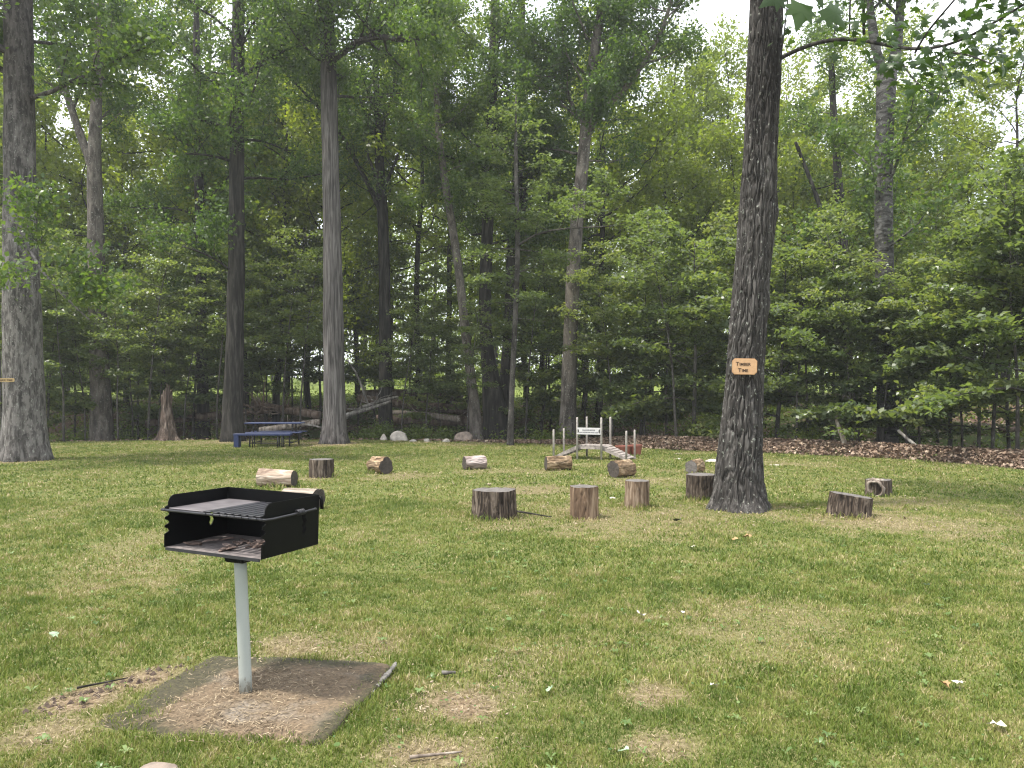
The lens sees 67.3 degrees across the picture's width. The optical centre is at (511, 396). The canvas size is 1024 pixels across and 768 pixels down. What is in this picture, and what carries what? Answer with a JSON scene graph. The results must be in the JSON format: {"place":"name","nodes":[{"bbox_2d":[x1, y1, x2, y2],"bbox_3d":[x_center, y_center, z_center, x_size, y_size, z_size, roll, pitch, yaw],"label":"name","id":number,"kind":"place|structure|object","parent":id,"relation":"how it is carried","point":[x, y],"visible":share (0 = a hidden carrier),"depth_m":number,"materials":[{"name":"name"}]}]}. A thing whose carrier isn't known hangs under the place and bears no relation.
{"place":"outdoors","nodes":[
{"label":"outdoors","id":0,"kind":"place"},
{"bbox_2d":[0,374,1023,767],"bbox_3d":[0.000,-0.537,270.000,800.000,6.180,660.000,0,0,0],"label":"ground","id":1,"kind":"structure","parent":0,"point":[444,704],"depth_m":5.80,"materials":[{"name":"green plant"}]},
{"bbox_2d":[0,263,114,441],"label":"thin sapling","id":2,"kind":"object","parent":1,"relation":"on","point":[57,313],"visible":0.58,"depth_m":27.74,"materials":[{"name":"green plant"}]},
{"bbox_2d":[0,36,127,325],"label":"forest tree","id":3,"kind":"object","parent":1,"relation":"on","point":[71,134],"visible":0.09,"depth_m":38.91,"materials":[{"name":"green plant"}]},
{"bbox_2d":[42,288,124,439],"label":"thin sapling","id":4,"kind":"object","parent":1,"relation":"on","point":[46,372],"visible":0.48,"depth_m":28.92,"materials":[{"name":"green plant"}]},
{"bbox_2d":[0,0,186,246],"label":"forest tree","id":5,"kind":"object","parent":1,"relation":"on","point":[39,108],"visible":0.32,"depth_m":35.80,"materials":[{"name":"green plant"}]},
{"bbox_2d":[0,0,188,461],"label":"shaggy tree","id":6,"kind":"object","parent":1,"relation":"on","point":[24,436],"visible":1,"depth_m":19.21,"materials":[{"name":"green plant"}]},
{"bbox_2d":[33,0,183,440],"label":"pale trunk tree","id":7,"kind":"object","parent":1,"relation":"on","point":[101,425],"visible":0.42,"depth_m":29.80,"materials":[{"name":"green plant"}]},
{"bbox_2d":[69,287,153,438],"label":"thin sapling","id":8,"kind":"object","parent":1,"relation":"on","point":[125,351],"visible":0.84,"depth_m":28.24,"materials":[{"name":"green plant"}]},
{"bbox_2d":[60,107,186,406],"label":"forest tree","id":9,"kind":"object","parent":1,"relation":"on","point":[123,227],"visible":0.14,"depth_m":39.72,"materials":[{"name":"green plant"}]},
{"bbox_2d":[69,275,218,438],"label":"understory beech","id":10,"kind":"object","parent":1,"relation":"on","point":[135,394],"visible":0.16,"depth_m":32.55,"materials":[{"name":"green plant"}]},
{"bbox_2d":[100,252,210,389],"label":"thin sapling","id":11,"kind":"object","parent":1,"relation":"on","point":[156,295],"visible":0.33,"depth_m":30.69,"materials":[{"name":"green plant"}]},
{"bbox_2d":[94,218,224,439],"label":"thin sapling","id":12,"kind":"object","parent":1,"relation":"on","point":[190,290],"visible":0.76,"depth_m":29.20,"materials":[{"name":"green plant"}]},
{"bbox_2d":[124,306,203,433],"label":"thin sapling","id":13,"kind":"object","parent":1,"relation":"on","point":[166,366],"visible":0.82,"depth_m":29.67,"materials":[{"name":"green plant"}]},
{"bbox_2d":[146,286,226,438],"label":"thin sapling","id":14,"kind":"object","parent":1,"relation":"on","point":[213,355],"visible":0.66,"depth_m":30.09,"materials":[{"name":"green plant"}]},
{"bbox_2d":[111,309,271,438],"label":"understory beech","id":15,"kind":"object","parent":1,"relation":"on","point":[193,397],"visible":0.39,"depth_m":31.31,"materials":[{"name":"green plant"}]},
{"bbox_2d":[103,0,292,439],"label":"dark forest tree","id":16,"kind":"object","parent":1,"relation":"on","point":[197,25],"visible":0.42,"depth_m":32.84,"materials":[{"name":"green plant"}]},
{"bbox_2d":[102,0,311,328],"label":"forest tree","id":17,"kind":"object","parent":1,"relation":"on","point":[183,204],"visible":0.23,"depth_m":34.74,"materials":[{"name":"green plant"}]},
{"bbox_2d":[167,230,276,438],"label":"thin sapling","id":18,"kind":"object","parent":1,"relation":"on","point":[208,271],"visible":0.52,"depth_m":29.19,"materials":[{"name":"green plant"}]},
{"bbox_2d":[118,0,352,441],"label":"knotty tree","id":19,"kind":"object","parent":1,"relation":"on","point":[238,106],"visible":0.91,"depth_m":27.28,"materials":[{"name":"green plant"}]},
{"bbox_2d":[196,302,283,437],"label":"thin sapling","id":20,"kind":"object","parent":1,"relation":"on","point":[246,365],"visible":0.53,"depth_m":30.75,"materials":[{"name":"green plant"}]},
{"bbox_2d":[99,656,396,745],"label":"concrete slab","id":21,"kind":"structure","parent":1,"relation":"on","point":[179,685],"depth_m":4.02,"materials":[{"name":"grey concrete"}]},
{"bbox_2d":[160,487,323,693],"bbox_3d":[-1.484,1.063,4.240,0.756,1.058,0.500,0,0,21],"label":"park grill","id":22,"kind":"object","parent":21,"relation":"on","point":[280,522],"visible":1,"depth_m":4.18,"materials":[{"name":"black metal"}]},
{"bbox_2d":[185,0,361,425],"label":"forest tree","id":23,"kind":"object","parent":1,"relation":"on","point":[275,400],"visible":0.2,"depth_m":34.93,"materials":[{"name":"green plant"}]},
{"bbox_2d":[208,227,348,425],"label":"understory beech","id":24,"kind":"object","parent":1,"relation":"on","point":[307,370],"visible":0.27,"depth_m":34.71,"materials":[{"name":"green plant"}]},
{"bbox_2d":[244,223,357,430],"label":"thin sapling","id":25,"kind":"object","parent":1,"relation":"on","point":[264,319],"visible":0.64,"depth_m":30.66,"materials":[{"name":"green plant"}]},
{"bbox_2d":[258,246,355,439],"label":"thin sapling","id":26,"kind":"object","parent":1,"relation":"on","point":[310,336],"visible":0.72,"depth_m":29.41,"materials":[{"name":"green plant"}]},
{"bbox_2d":[244,77,375,408],"bbox_3d":[-10.484,-8.497,39.476,8.007,19.279,8.901,0,0,-24],"label":"forest tree","id":27,"kind":"object","parent":1,"relation":"on","point":[306,383],"visible":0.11,"depth_m":38.68,"materials":[{"name":"green plant"}]},
{"bbox_2d":[246,50,414,367],"bbox_3d":[-7.762,-6.688,34.387,7.853,18.035,8.812,0,0,-24],"label":"forest tree","id":28,"kind":"object","parent":1,"relation":"on","point":[346,255],"visible":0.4,"depth_m":33.97,"materials":[{"name":"green plant"}]},
{"bbox_2d":[281,225,414,425],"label":"understory beech","id":29,"kind":"object","parent":1,"relation":"on","point":[362,369],"visible":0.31,"depth_m":36.44,"materials":[{"name":"green plant"}]},
{"bbox_2d":[271,2,447,439],"bbox_3d":[-6.441,-8.193,32.560,7.348,21.490,6.126,0,0,0],"label":"spreading tree","id":30,"kind":"object","parent":1,"relation":"on","point":[380,181],"visible":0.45,"depth_m":32.25,"materials":[{"name":"green plant"}]},
{"bbox_2d":[246,0,478,443],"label":"tree","id":31,"kind":"object","parent":1,"relation":"on","point":[374,29],"visible":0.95,"depth_m":26.05,"materials":[{"name":"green plant"}]},
{"bbox_2d":[301,238,431,416],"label":"understory beech","id":32,"kind":"object","parent":1,"relation":"on","point":[401,277],"visible":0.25,"depth_m":38.82,"materials":[{"name":"green plant"}]},
{"bbox_2d":[305,3,473,396],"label":"forest tree","id":33,"kind":"object","parent":1,"relation":"on","point":[390,231],"visible":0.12,"depth_m":43.71,"materials":[{"name":"green plant"}]},
{"bbox_2d":[305,0,487,431],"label":"forest tree","id":34,"kind":"object","parent":1,"relation":"on","point":[403,217],"visible":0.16,"depth_m":35.80,"materials":[{"name":"green plant"}]},
{"bbox_2d":[367,293,449,431],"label":"thin sapling","id":35,"kind":"object","parent":1,"relation":"on","point":[426,343],"visible":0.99,"depth_m":30.49,"materials":[{"name":"green plant"}]},
{"bbox_2d":[347,224,473,428],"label":"understory beech","id":36,"kind":"object","parent":1,"relation":"on","point":[401,296],"visible":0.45,"depth_m":36.28,"materials":[{"name":"green plant"}]},
{"bbox_2d":[389,304,464,431],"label":"thin sapling","id":37,"kind":"object","parent":1,"relation":"on","point":[426,364],"visible":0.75,"depth_m":31.29,"materials":[{"name":"green plant"}]},
{"bbox_2d":[394,357,468,432],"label":"understory beech","id":38,"kind":"object","parent":1,"relation":"on","point":[455,392],"visible":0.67,"depth_m":32.64,"materials":[{"name":"green plant"}]},
{"bbox_2d":[368,0,528,403],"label":"forest tree","id":39,"kind":"object","parent":1,"relation":"on","point":[449,269],"visible":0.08,"depth_m":41.35,"materials":[{"name":"green plant"}]},
{"bbox_2d":[375,0,528,439],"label":"leaning tree","id":40,"kind":"object","parent":1,"relation":"on","point":[476,107],"visible":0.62,"depth_m":29.35,"materials":[{"name":"green plant"}]},
{"bbox_2d":[406,259,535,431],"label":"understory beech","id":41,"kind":"object","parent":1,"relation":"on","point":[453,320],"visible":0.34,"depth_m":34.49,"materials":[{"name":"green plant"}]},
{"bbox_2d":[436,300,508,431],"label":"thin sapling","id":42,"kind":"object","parent":1,"relation":"on","point":[472,359],"visible":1,"depth_m":28.48,"materials":[{"name":"green plant"}]},
{"bbox_2d":[373,0,591,439],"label":"dark twin tree","id":43,"kind":"object","parent":1,"relation":"on","point":[493,398],"visible":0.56,"depth_m":29.74,"materials":[{"name":"green plant"}]},
{"bbox_2d":[471,487,516,520],"bbox_3d":[-0.245,1.432,10.272,0.597,0.393,0.582,0,0,16],"label":"stump seat","id":44,"kind":"object","parent":1,"relation":"on","point":[495,502],"visible":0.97,"depth_m":10.04,"materials":[{"name":"brown wood"}]},
{"bbox_2d":[1,501,1015,767],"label":"dry clippings","id":45,"kind":"object","parent":1,"relation":"on","point":[267,681],"visible":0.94,"depth_m":3.94,"materials":[{"name":"plant"}]},
{"bbox_2d":[0,398,1023,462],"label":"forest floor leaves","id":46,"kind":"object","parent":1,"relation":"on","point":[606,430],"visible":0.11,"depth_m":33.45,"materials":[{"name":"brown plant"}]},
{"bbox_2d":[0,530,1023,767],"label":"lawn weeds","id":47,"kind":"object","parent":1,"relation":"on","point":[445,699],"visible":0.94,"depth_m":5.09,"materials":[{"name":"green plant"}]},
{"bbox_2d":[0,89,1023,391],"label":"wood","id":48,"kind":"object","parent":1,"relation":"on","point":[440,375],"depth_m":74.31,"materials":[{"name":"green plant"}]},
{"bbox_2d":[5,539,1023,767],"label":"lawn rosettes","id":49,"kind":"object","parent":1,"relation":"on","point":[98,763],"visible":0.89,"depth_m":4.75,"materials":[{"name":"green plant"}]},
{"bbox_2d":[454,0,609,408],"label":"crooked dark tree","id":50,"kind":"object","parent":1,"relation":"on","point":[506,361],"visible":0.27,"depth_m":31.27,"materials":[{"name":"green plant"}]},
{"bbox_2d":[46,378,1023,448],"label":"undergrowth","id":51,"kind":"object","parent":1,"relation":"on","point":[350,399],"visible":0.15,"depth_m":33.99,"materials":[{"name":"green plant"}]},
{"bbox_2d":[454,89,616,417],"bbox_3d":[0.902,-7.093,36.739,8.145,16.670,7.258,0,0,3],"label":"forest tree","id":52,"kind":"object","parent":1,"relation":"on","point":[520,284],"visible":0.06,"depth_m":36.41,"materials":[{"name":"green plant"}]},
{"bbox_2d":[485,233,598,438],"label":"thin sapling","id":53,"kind":"object","parent":1,"relation":"on","point":[543,338],"visible":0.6,"depth_m":29.91,"materials":[{"name":"green plant"}]},
{"bbox_2d":[490,288,607,437],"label":"understory beech","id":54,"kind":"object","parent":1,"relation":"on","point":[544,377],"visible":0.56,"depth_m":30.74,"materials":[{"name":"green plant"}]},
{"bbox_2d":[478,220,633,430],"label":"understory beech","id":55,"kind":"object","parent":1,"relation":"on","point":[519,365],"visible":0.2,"depth_m":33.91,"materials":[{"name":"green plant"}]},
{"bbox_2d":[454,96,675,445],"bbox_3d":[1.397,-4.084,24.374,8.467,11.632,4.172,0,0,34],"label":"slender sapling","id":56,"kind":"object","parent":1,"relation":"on","point":[506,209],"visible":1,"depth_m":24.80,"materials":[{"name":"green plant"}]},
{"bbox_2d":[570,484,598,519],"bbox_3d":[0.939,1.407,10.229,0.377,0.442,0.382,0,0,31],"label":"stump seat","id":57,"kind":"object","parent":1,"relation":"on","point":[584,500],"visible":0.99,"depth_m":10.08,"materials":[{"name":"brown wood"}]},
{"bbox_2d":[553,417,635,459],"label":"toy bridge","id":58,"kind":"structure","parent":1,"relation":"on","point":[609,448],"depth_m":19.55,"materials":[{"name":"white wood"}]},
{"bbox_2d":[522,249,668,436],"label":"understory beech","id":59,"kind":"object","parent":1,"relation":"on","point":[611,290],"visible":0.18,"depth_m":32.73,"materials":[{"name":"green plant"}]},
{"bbox_2d":[547,238,647,436],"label":"thin sapling","id":60,"kind":"object","parent":1,"relation":"on","point":[583,274],"visible":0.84,"depth_m":26.86,"materials":[{"name":"green plant"}]},
{"bbox_2d":[530,50,664,410],"bbox_3d":[3.725,-8.587,39.950,7.943,19.126,8.830,0,0,24],"label":"forest tree","id":61,"kind":"object","parent":1,"relation":"on","point":[609,233],"visible":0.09,"depth_m":39.30,"materials":[{"name":"green plant"}]},
{"bbox_2d":[484,0,714,438],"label":"ash trunk tree","id":62,"kind":"object","parent":1,"relation":"on","point":[595,104],"visible":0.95,"depth_m":27.90,"materials":[{"name":"green plant"}]},
{"bbox_2d":[520,253,683,435],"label":"understory beech","id":63,"kind":"object","parent":1,"relation":"on","point":[621,377],"visible":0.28,"depth_m":30.03,"materials":[{"name":"green plant"}]},
{"bbox_2d":[506,0,712,422],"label":"forest tree","id":64,"kind":"object","parent":1,"relation":"on","point":[655,104],"visible":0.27,"depth_m":33.50,"materials":[{"name":"green plant"}]},
{"bbox_2d":[593,249,688,434],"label":"thin sapling","id":65,"kind":"object","parent":1,"relation":"on","point":[636,257],"visible":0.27,"depth_m":26.81,"materials":[{"name":"green plant"}]},
{"bbox_2d":[579,286,723,434],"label":"understory beech","id":66,"kind":"object","parent":1,"relation":"on","point":[602,349],"visible":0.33,"depth_m":27.06,"materials":[{"name":"green plant"}]},
{"bbox_2d":[595,209,736,435],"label":"understory beech","id":67,"kind":"object","parent":1,"relation":"on","point":[721,298],"visible":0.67,"depth_m":24.57,"materials":[{"name":"green plant"}]},
{"bbox_2d":[606,216,725,436],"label":"thin sapling","id":68,"kind":"object","parent":1,"relation":"on","point":[705,341],"visible":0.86,"depth_m":24.35,"materials":[{"name":"green plant"}]},
{"bbox_2d":[598,108,741,407],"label":"forest tree","id":69,"kind":"object","parent":1,"relation":"on","point":[696,208],"visible":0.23,"depth_m":34.60,"materials":[{"name":"green plant"}]},
{"bbox_2d":[612,13,742,386],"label":"forest tree","id":70,"kind":"object","parent":1,"relation":"on","point":[695,82],"visible":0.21,"depth_m":41.63,"materials":[{"name":"green plant"}]},
{"bbox_2d":[587,226,774,434],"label":"understory beech","id":71,"kind":"object","parent":1,"relation":"on","point":[630,391],"visible":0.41,"depth_m":25.83,"materials":[{"name":"green plant"}]},
{"bbox_2d":[415,434,1023,468],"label":"leaf litter","id":72,"kind":"object","parent":1,"relation":"on","point":[945,454],"visible":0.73,"depth_m":21.11,"materials":[{"name":"brown plant"}]},
{"bbox_2d":[632,199,812,419],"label":"understory beech","id":73,"kind":"object","parent":1,"relation":"on","point":[706,394],"visible":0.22,"depth_m":25.97,"materials":[{"name":"green plant"}]},
{"bbox_2d":[654,12,803,318],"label":"forest tree","id":74,"kind":"object","parent":1,"relation":"on","point":[739,72],"visible":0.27,"depth_m":42.56,"materials":[{"name":"green plant"}]},
{"bbox_2d":[658,112,819,358],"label":"forest tree","id":75,"kind":"object","parent":1,"relation":"on","point":[714,141],"visible":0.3,"depth_m":34.29,"materials":[{"name":"green plant"}]},
{"bbox_2d":[673,213,879,437],"bbox_3d":[8.138,-1.514,24.593,5.579,8.200,6.409,0,0,3],"label":"understory beech","id":76,"kind":"object","parent":1,"relation":"on","point":[711,424],"visible":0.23,"depth_m":24.17,"materials":[{"name":"green plant"}]},
{"bbox_2d":[693,75,872,398],"bbox_3d":[13.646,-7.573,37.175,8.146,16.397,8.215,0,0,-33],"label":"forest tree","id":77,"kind":"object","parent":1,"relation":"on","point":[798,186],"visible":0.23,"depth_m":35.47,"materials":[{"name":"green plant"}]},
{"bbox_2d":[737,28,861,387],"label":"forest tree","id":78,"kind":"object","parent":1,"relation":"on","point":[802,81],"visible":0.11,"depth_m":45.19,"materials":[{"name":"green plant"}]},
{"bbox_2d":[766,230,860,438],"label":"thin sapling","id":79,"kind":"object","parent":1,"relation":"on","point":[797,356],"visible":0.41,"depth_m":23.52,"materials":[{"name":"green plant"}]},
{"bbox_2d":[727,224,926,439],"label":"understory beech","id":80,"kind":"object","parent":1,"relation":"on","point":[804,411],"visible":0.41,"depth_m":23.06,"materials":[{"name":"green plant"}]},
{"bbox_2d":[778,0,901,398],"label":"dark tree","id":81,"kind":"object","parent":1,"relation":"on","point":[812,35],"visible":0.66,"depth_m":32.81,"materials":[{"name":"green plant"}]},
{"bbox_2d":[778,205,904,440],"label":"thin sapling","id":82,"kind":"object","parent":1,"relation":"on","point":[817,297],"visible":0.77,"depth_m":22.07,"materials":[{"name":"green plant"}]},
{"bbox_2d":[764,189,922,439],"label":"understory beech","id":83,"kind":"object","parent":1,"relation":"on","point":[868,245],"visible":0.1,"depth_m":25.51,"materials":[{"name":"green plant"}]},
{"bbox_2d":[768,254,926,441],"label":"understory beech","id":84,"kind":"object","parent":1,"relation":"on","point":[817,347],"visible":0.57,"depth_m":22.03,"materials":[{"name":"green plant"}]},
{"bbox_2d":[826,491,872,518],"bbox_3d":[4.522,1.469,10.300,0.575,0.321,0.596,8,0,0],"label":"stump seat","id":85,"kind":"object","parent":1,"relation":"on","point":[846,504],"visible":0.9,"depth_m":10.10,"materials":[{"name":"brown wood"}]},
{"bbox_2d":[706,0,1023,513],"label":"tree","id":86,"kind":"object","parent":1,"relation":"on","point":[738,484],"visible":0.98,"depth_m":10.76,"materials":[{"name":"green plant"}]},
{"bbox_2d":[775,0,974,442],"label":"banded tree","id":87,"kind":"object","parent":1,"relation":"on","point":[881,169],"visible":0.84,"depth_m":22.95,"materials":[{"name":"green plant"}]},
{"bbox_2d":[806,110,960,360],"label":"forest tree","id":88,"kind":"object","parent":1,"relation":"on","point":[903,211],"visible":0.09,"depth_m":35.34,"materials":[{"name":"green plant"}]},
{"bbox_2d":[793,0,976,399],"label":"forest tree","id":89,"kind":"object","parent":1,"relation":"on","point":[929,161],"visible":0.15,"depth_m":37.74,"materials":[{"name":"green plant"}]},
{"bbox_2d":[799,276,977,441],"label":"understory beech","id":90,"kind":"object","parent":1,"relation":"on","point":[906,360],"visible":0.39,"depth_m":21.41,"materials":[{"name":"green plant"}]},
{"bbox_2d":[834,266,945,441],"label":"thin sapling","id":91,"kind":"object","parent":1,"relation":"on","point":[879,291],"visible":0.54,"depth_m":21.66,"materials":[{"name":"green plant"}]},
{"bbox_2d":[811,308,986,444],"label":"understory beech","id":92,"kind":"object","parent":1,"relation":"on","point":[914,436],"visible":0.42,"depth_m":21.81,"materials":[{"name":"green plant"}]},
{"bbox_2d":[830,277,1023,446],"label":"understory beech","id":93,"kind":"object","parent":1,"relation":"on","point":[863,368],"visible":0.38,"depth_m":20.82,"materials":[{"name":"green plant"}]},
{"bbox_2d":[848,151,1023,442],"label":"understory beech","id":94,"kind":"object","parent":1,"relation":"on","point":[942,166],"visible":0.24,"depth_m":24.92,"materials":[{"name":"green plant"}]},
{"bbox_2d":[860,203,1023,447],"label":"understory beech","id":95,"kind":"object","parent":1,"relation":"on","point":[891,303],"visible":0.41,"depth_m":20.08,"materials":[{"name":"green plant"}]},
{"bbox_2d":[878,232,1013,447],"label":"thin sapling","id":96,"kind":"object","parent":1,"relation":"on","point":[952,249],"visible":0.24,"depth_m":20.98,"materials":[{"name":"green plant"}]},
{"bbox_2d":[885,138,1023,417],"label":"understory beech","id":97,"kind":"object","parent":1,"relation":"on","point":[929,401],"visible":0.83,"depth_m":18.47,"materials":[{"name":"green plant"}]},
{"bbox_2d":[895,48,1016,386],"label":"forest tree","id":98,"kind":"object","parent":1,"relation":"on","point":[965,106],"visible":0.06,"depth_m":40.81,"materials":[{"name":"green plant"}]},
{"bbox_2d":[901,15,1023,405],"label":"forest tree","id":99,"kind":"object","parent":1,"relation":"on","point":[1008,86],"visible":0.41,"depth_m":34.54,"materials":[{"name":"green plant"}]},
{"bbox_2d":[907,176,1023,448],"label":"understory beech","id":100,"kind":"object","parent":1,"relation":"on","point":[980,402],"visible":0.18,"depth_m":19.99,"materials":[{"name":"green plant"}]},
{"bbox_2d":[918,169,1023,448],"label":"thin sapling","id":101,"kind":"object","parent":1,"relation":"on","point":[1003,336],"visible":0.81,"depth_m":18.52,"materials":[{"name":"green plant"}]},
{"bbox_2d":[925,146,1023,448],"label":"thin sapling","id":102,"kind":"object","parent":1,"relation":"on","point":[1000,302],"visible":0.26,"depth_m":19.79,"materials":[{"name":"green plant"}]},
{"bbox_2d":[932,174,1023,423],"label":"understory beech","id":103,"kind":"object","parent":1,"relation":"on","point":[995,286],"visible":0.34,"depth_m":18.81,"materials":[{"name":"green plant"}]},
{"bbox_2d":[0,0,1023,377],"label":"sky","id":104,"kind":"structure","parent":0,"point":[709,10],"materials":[{"name":"white"}]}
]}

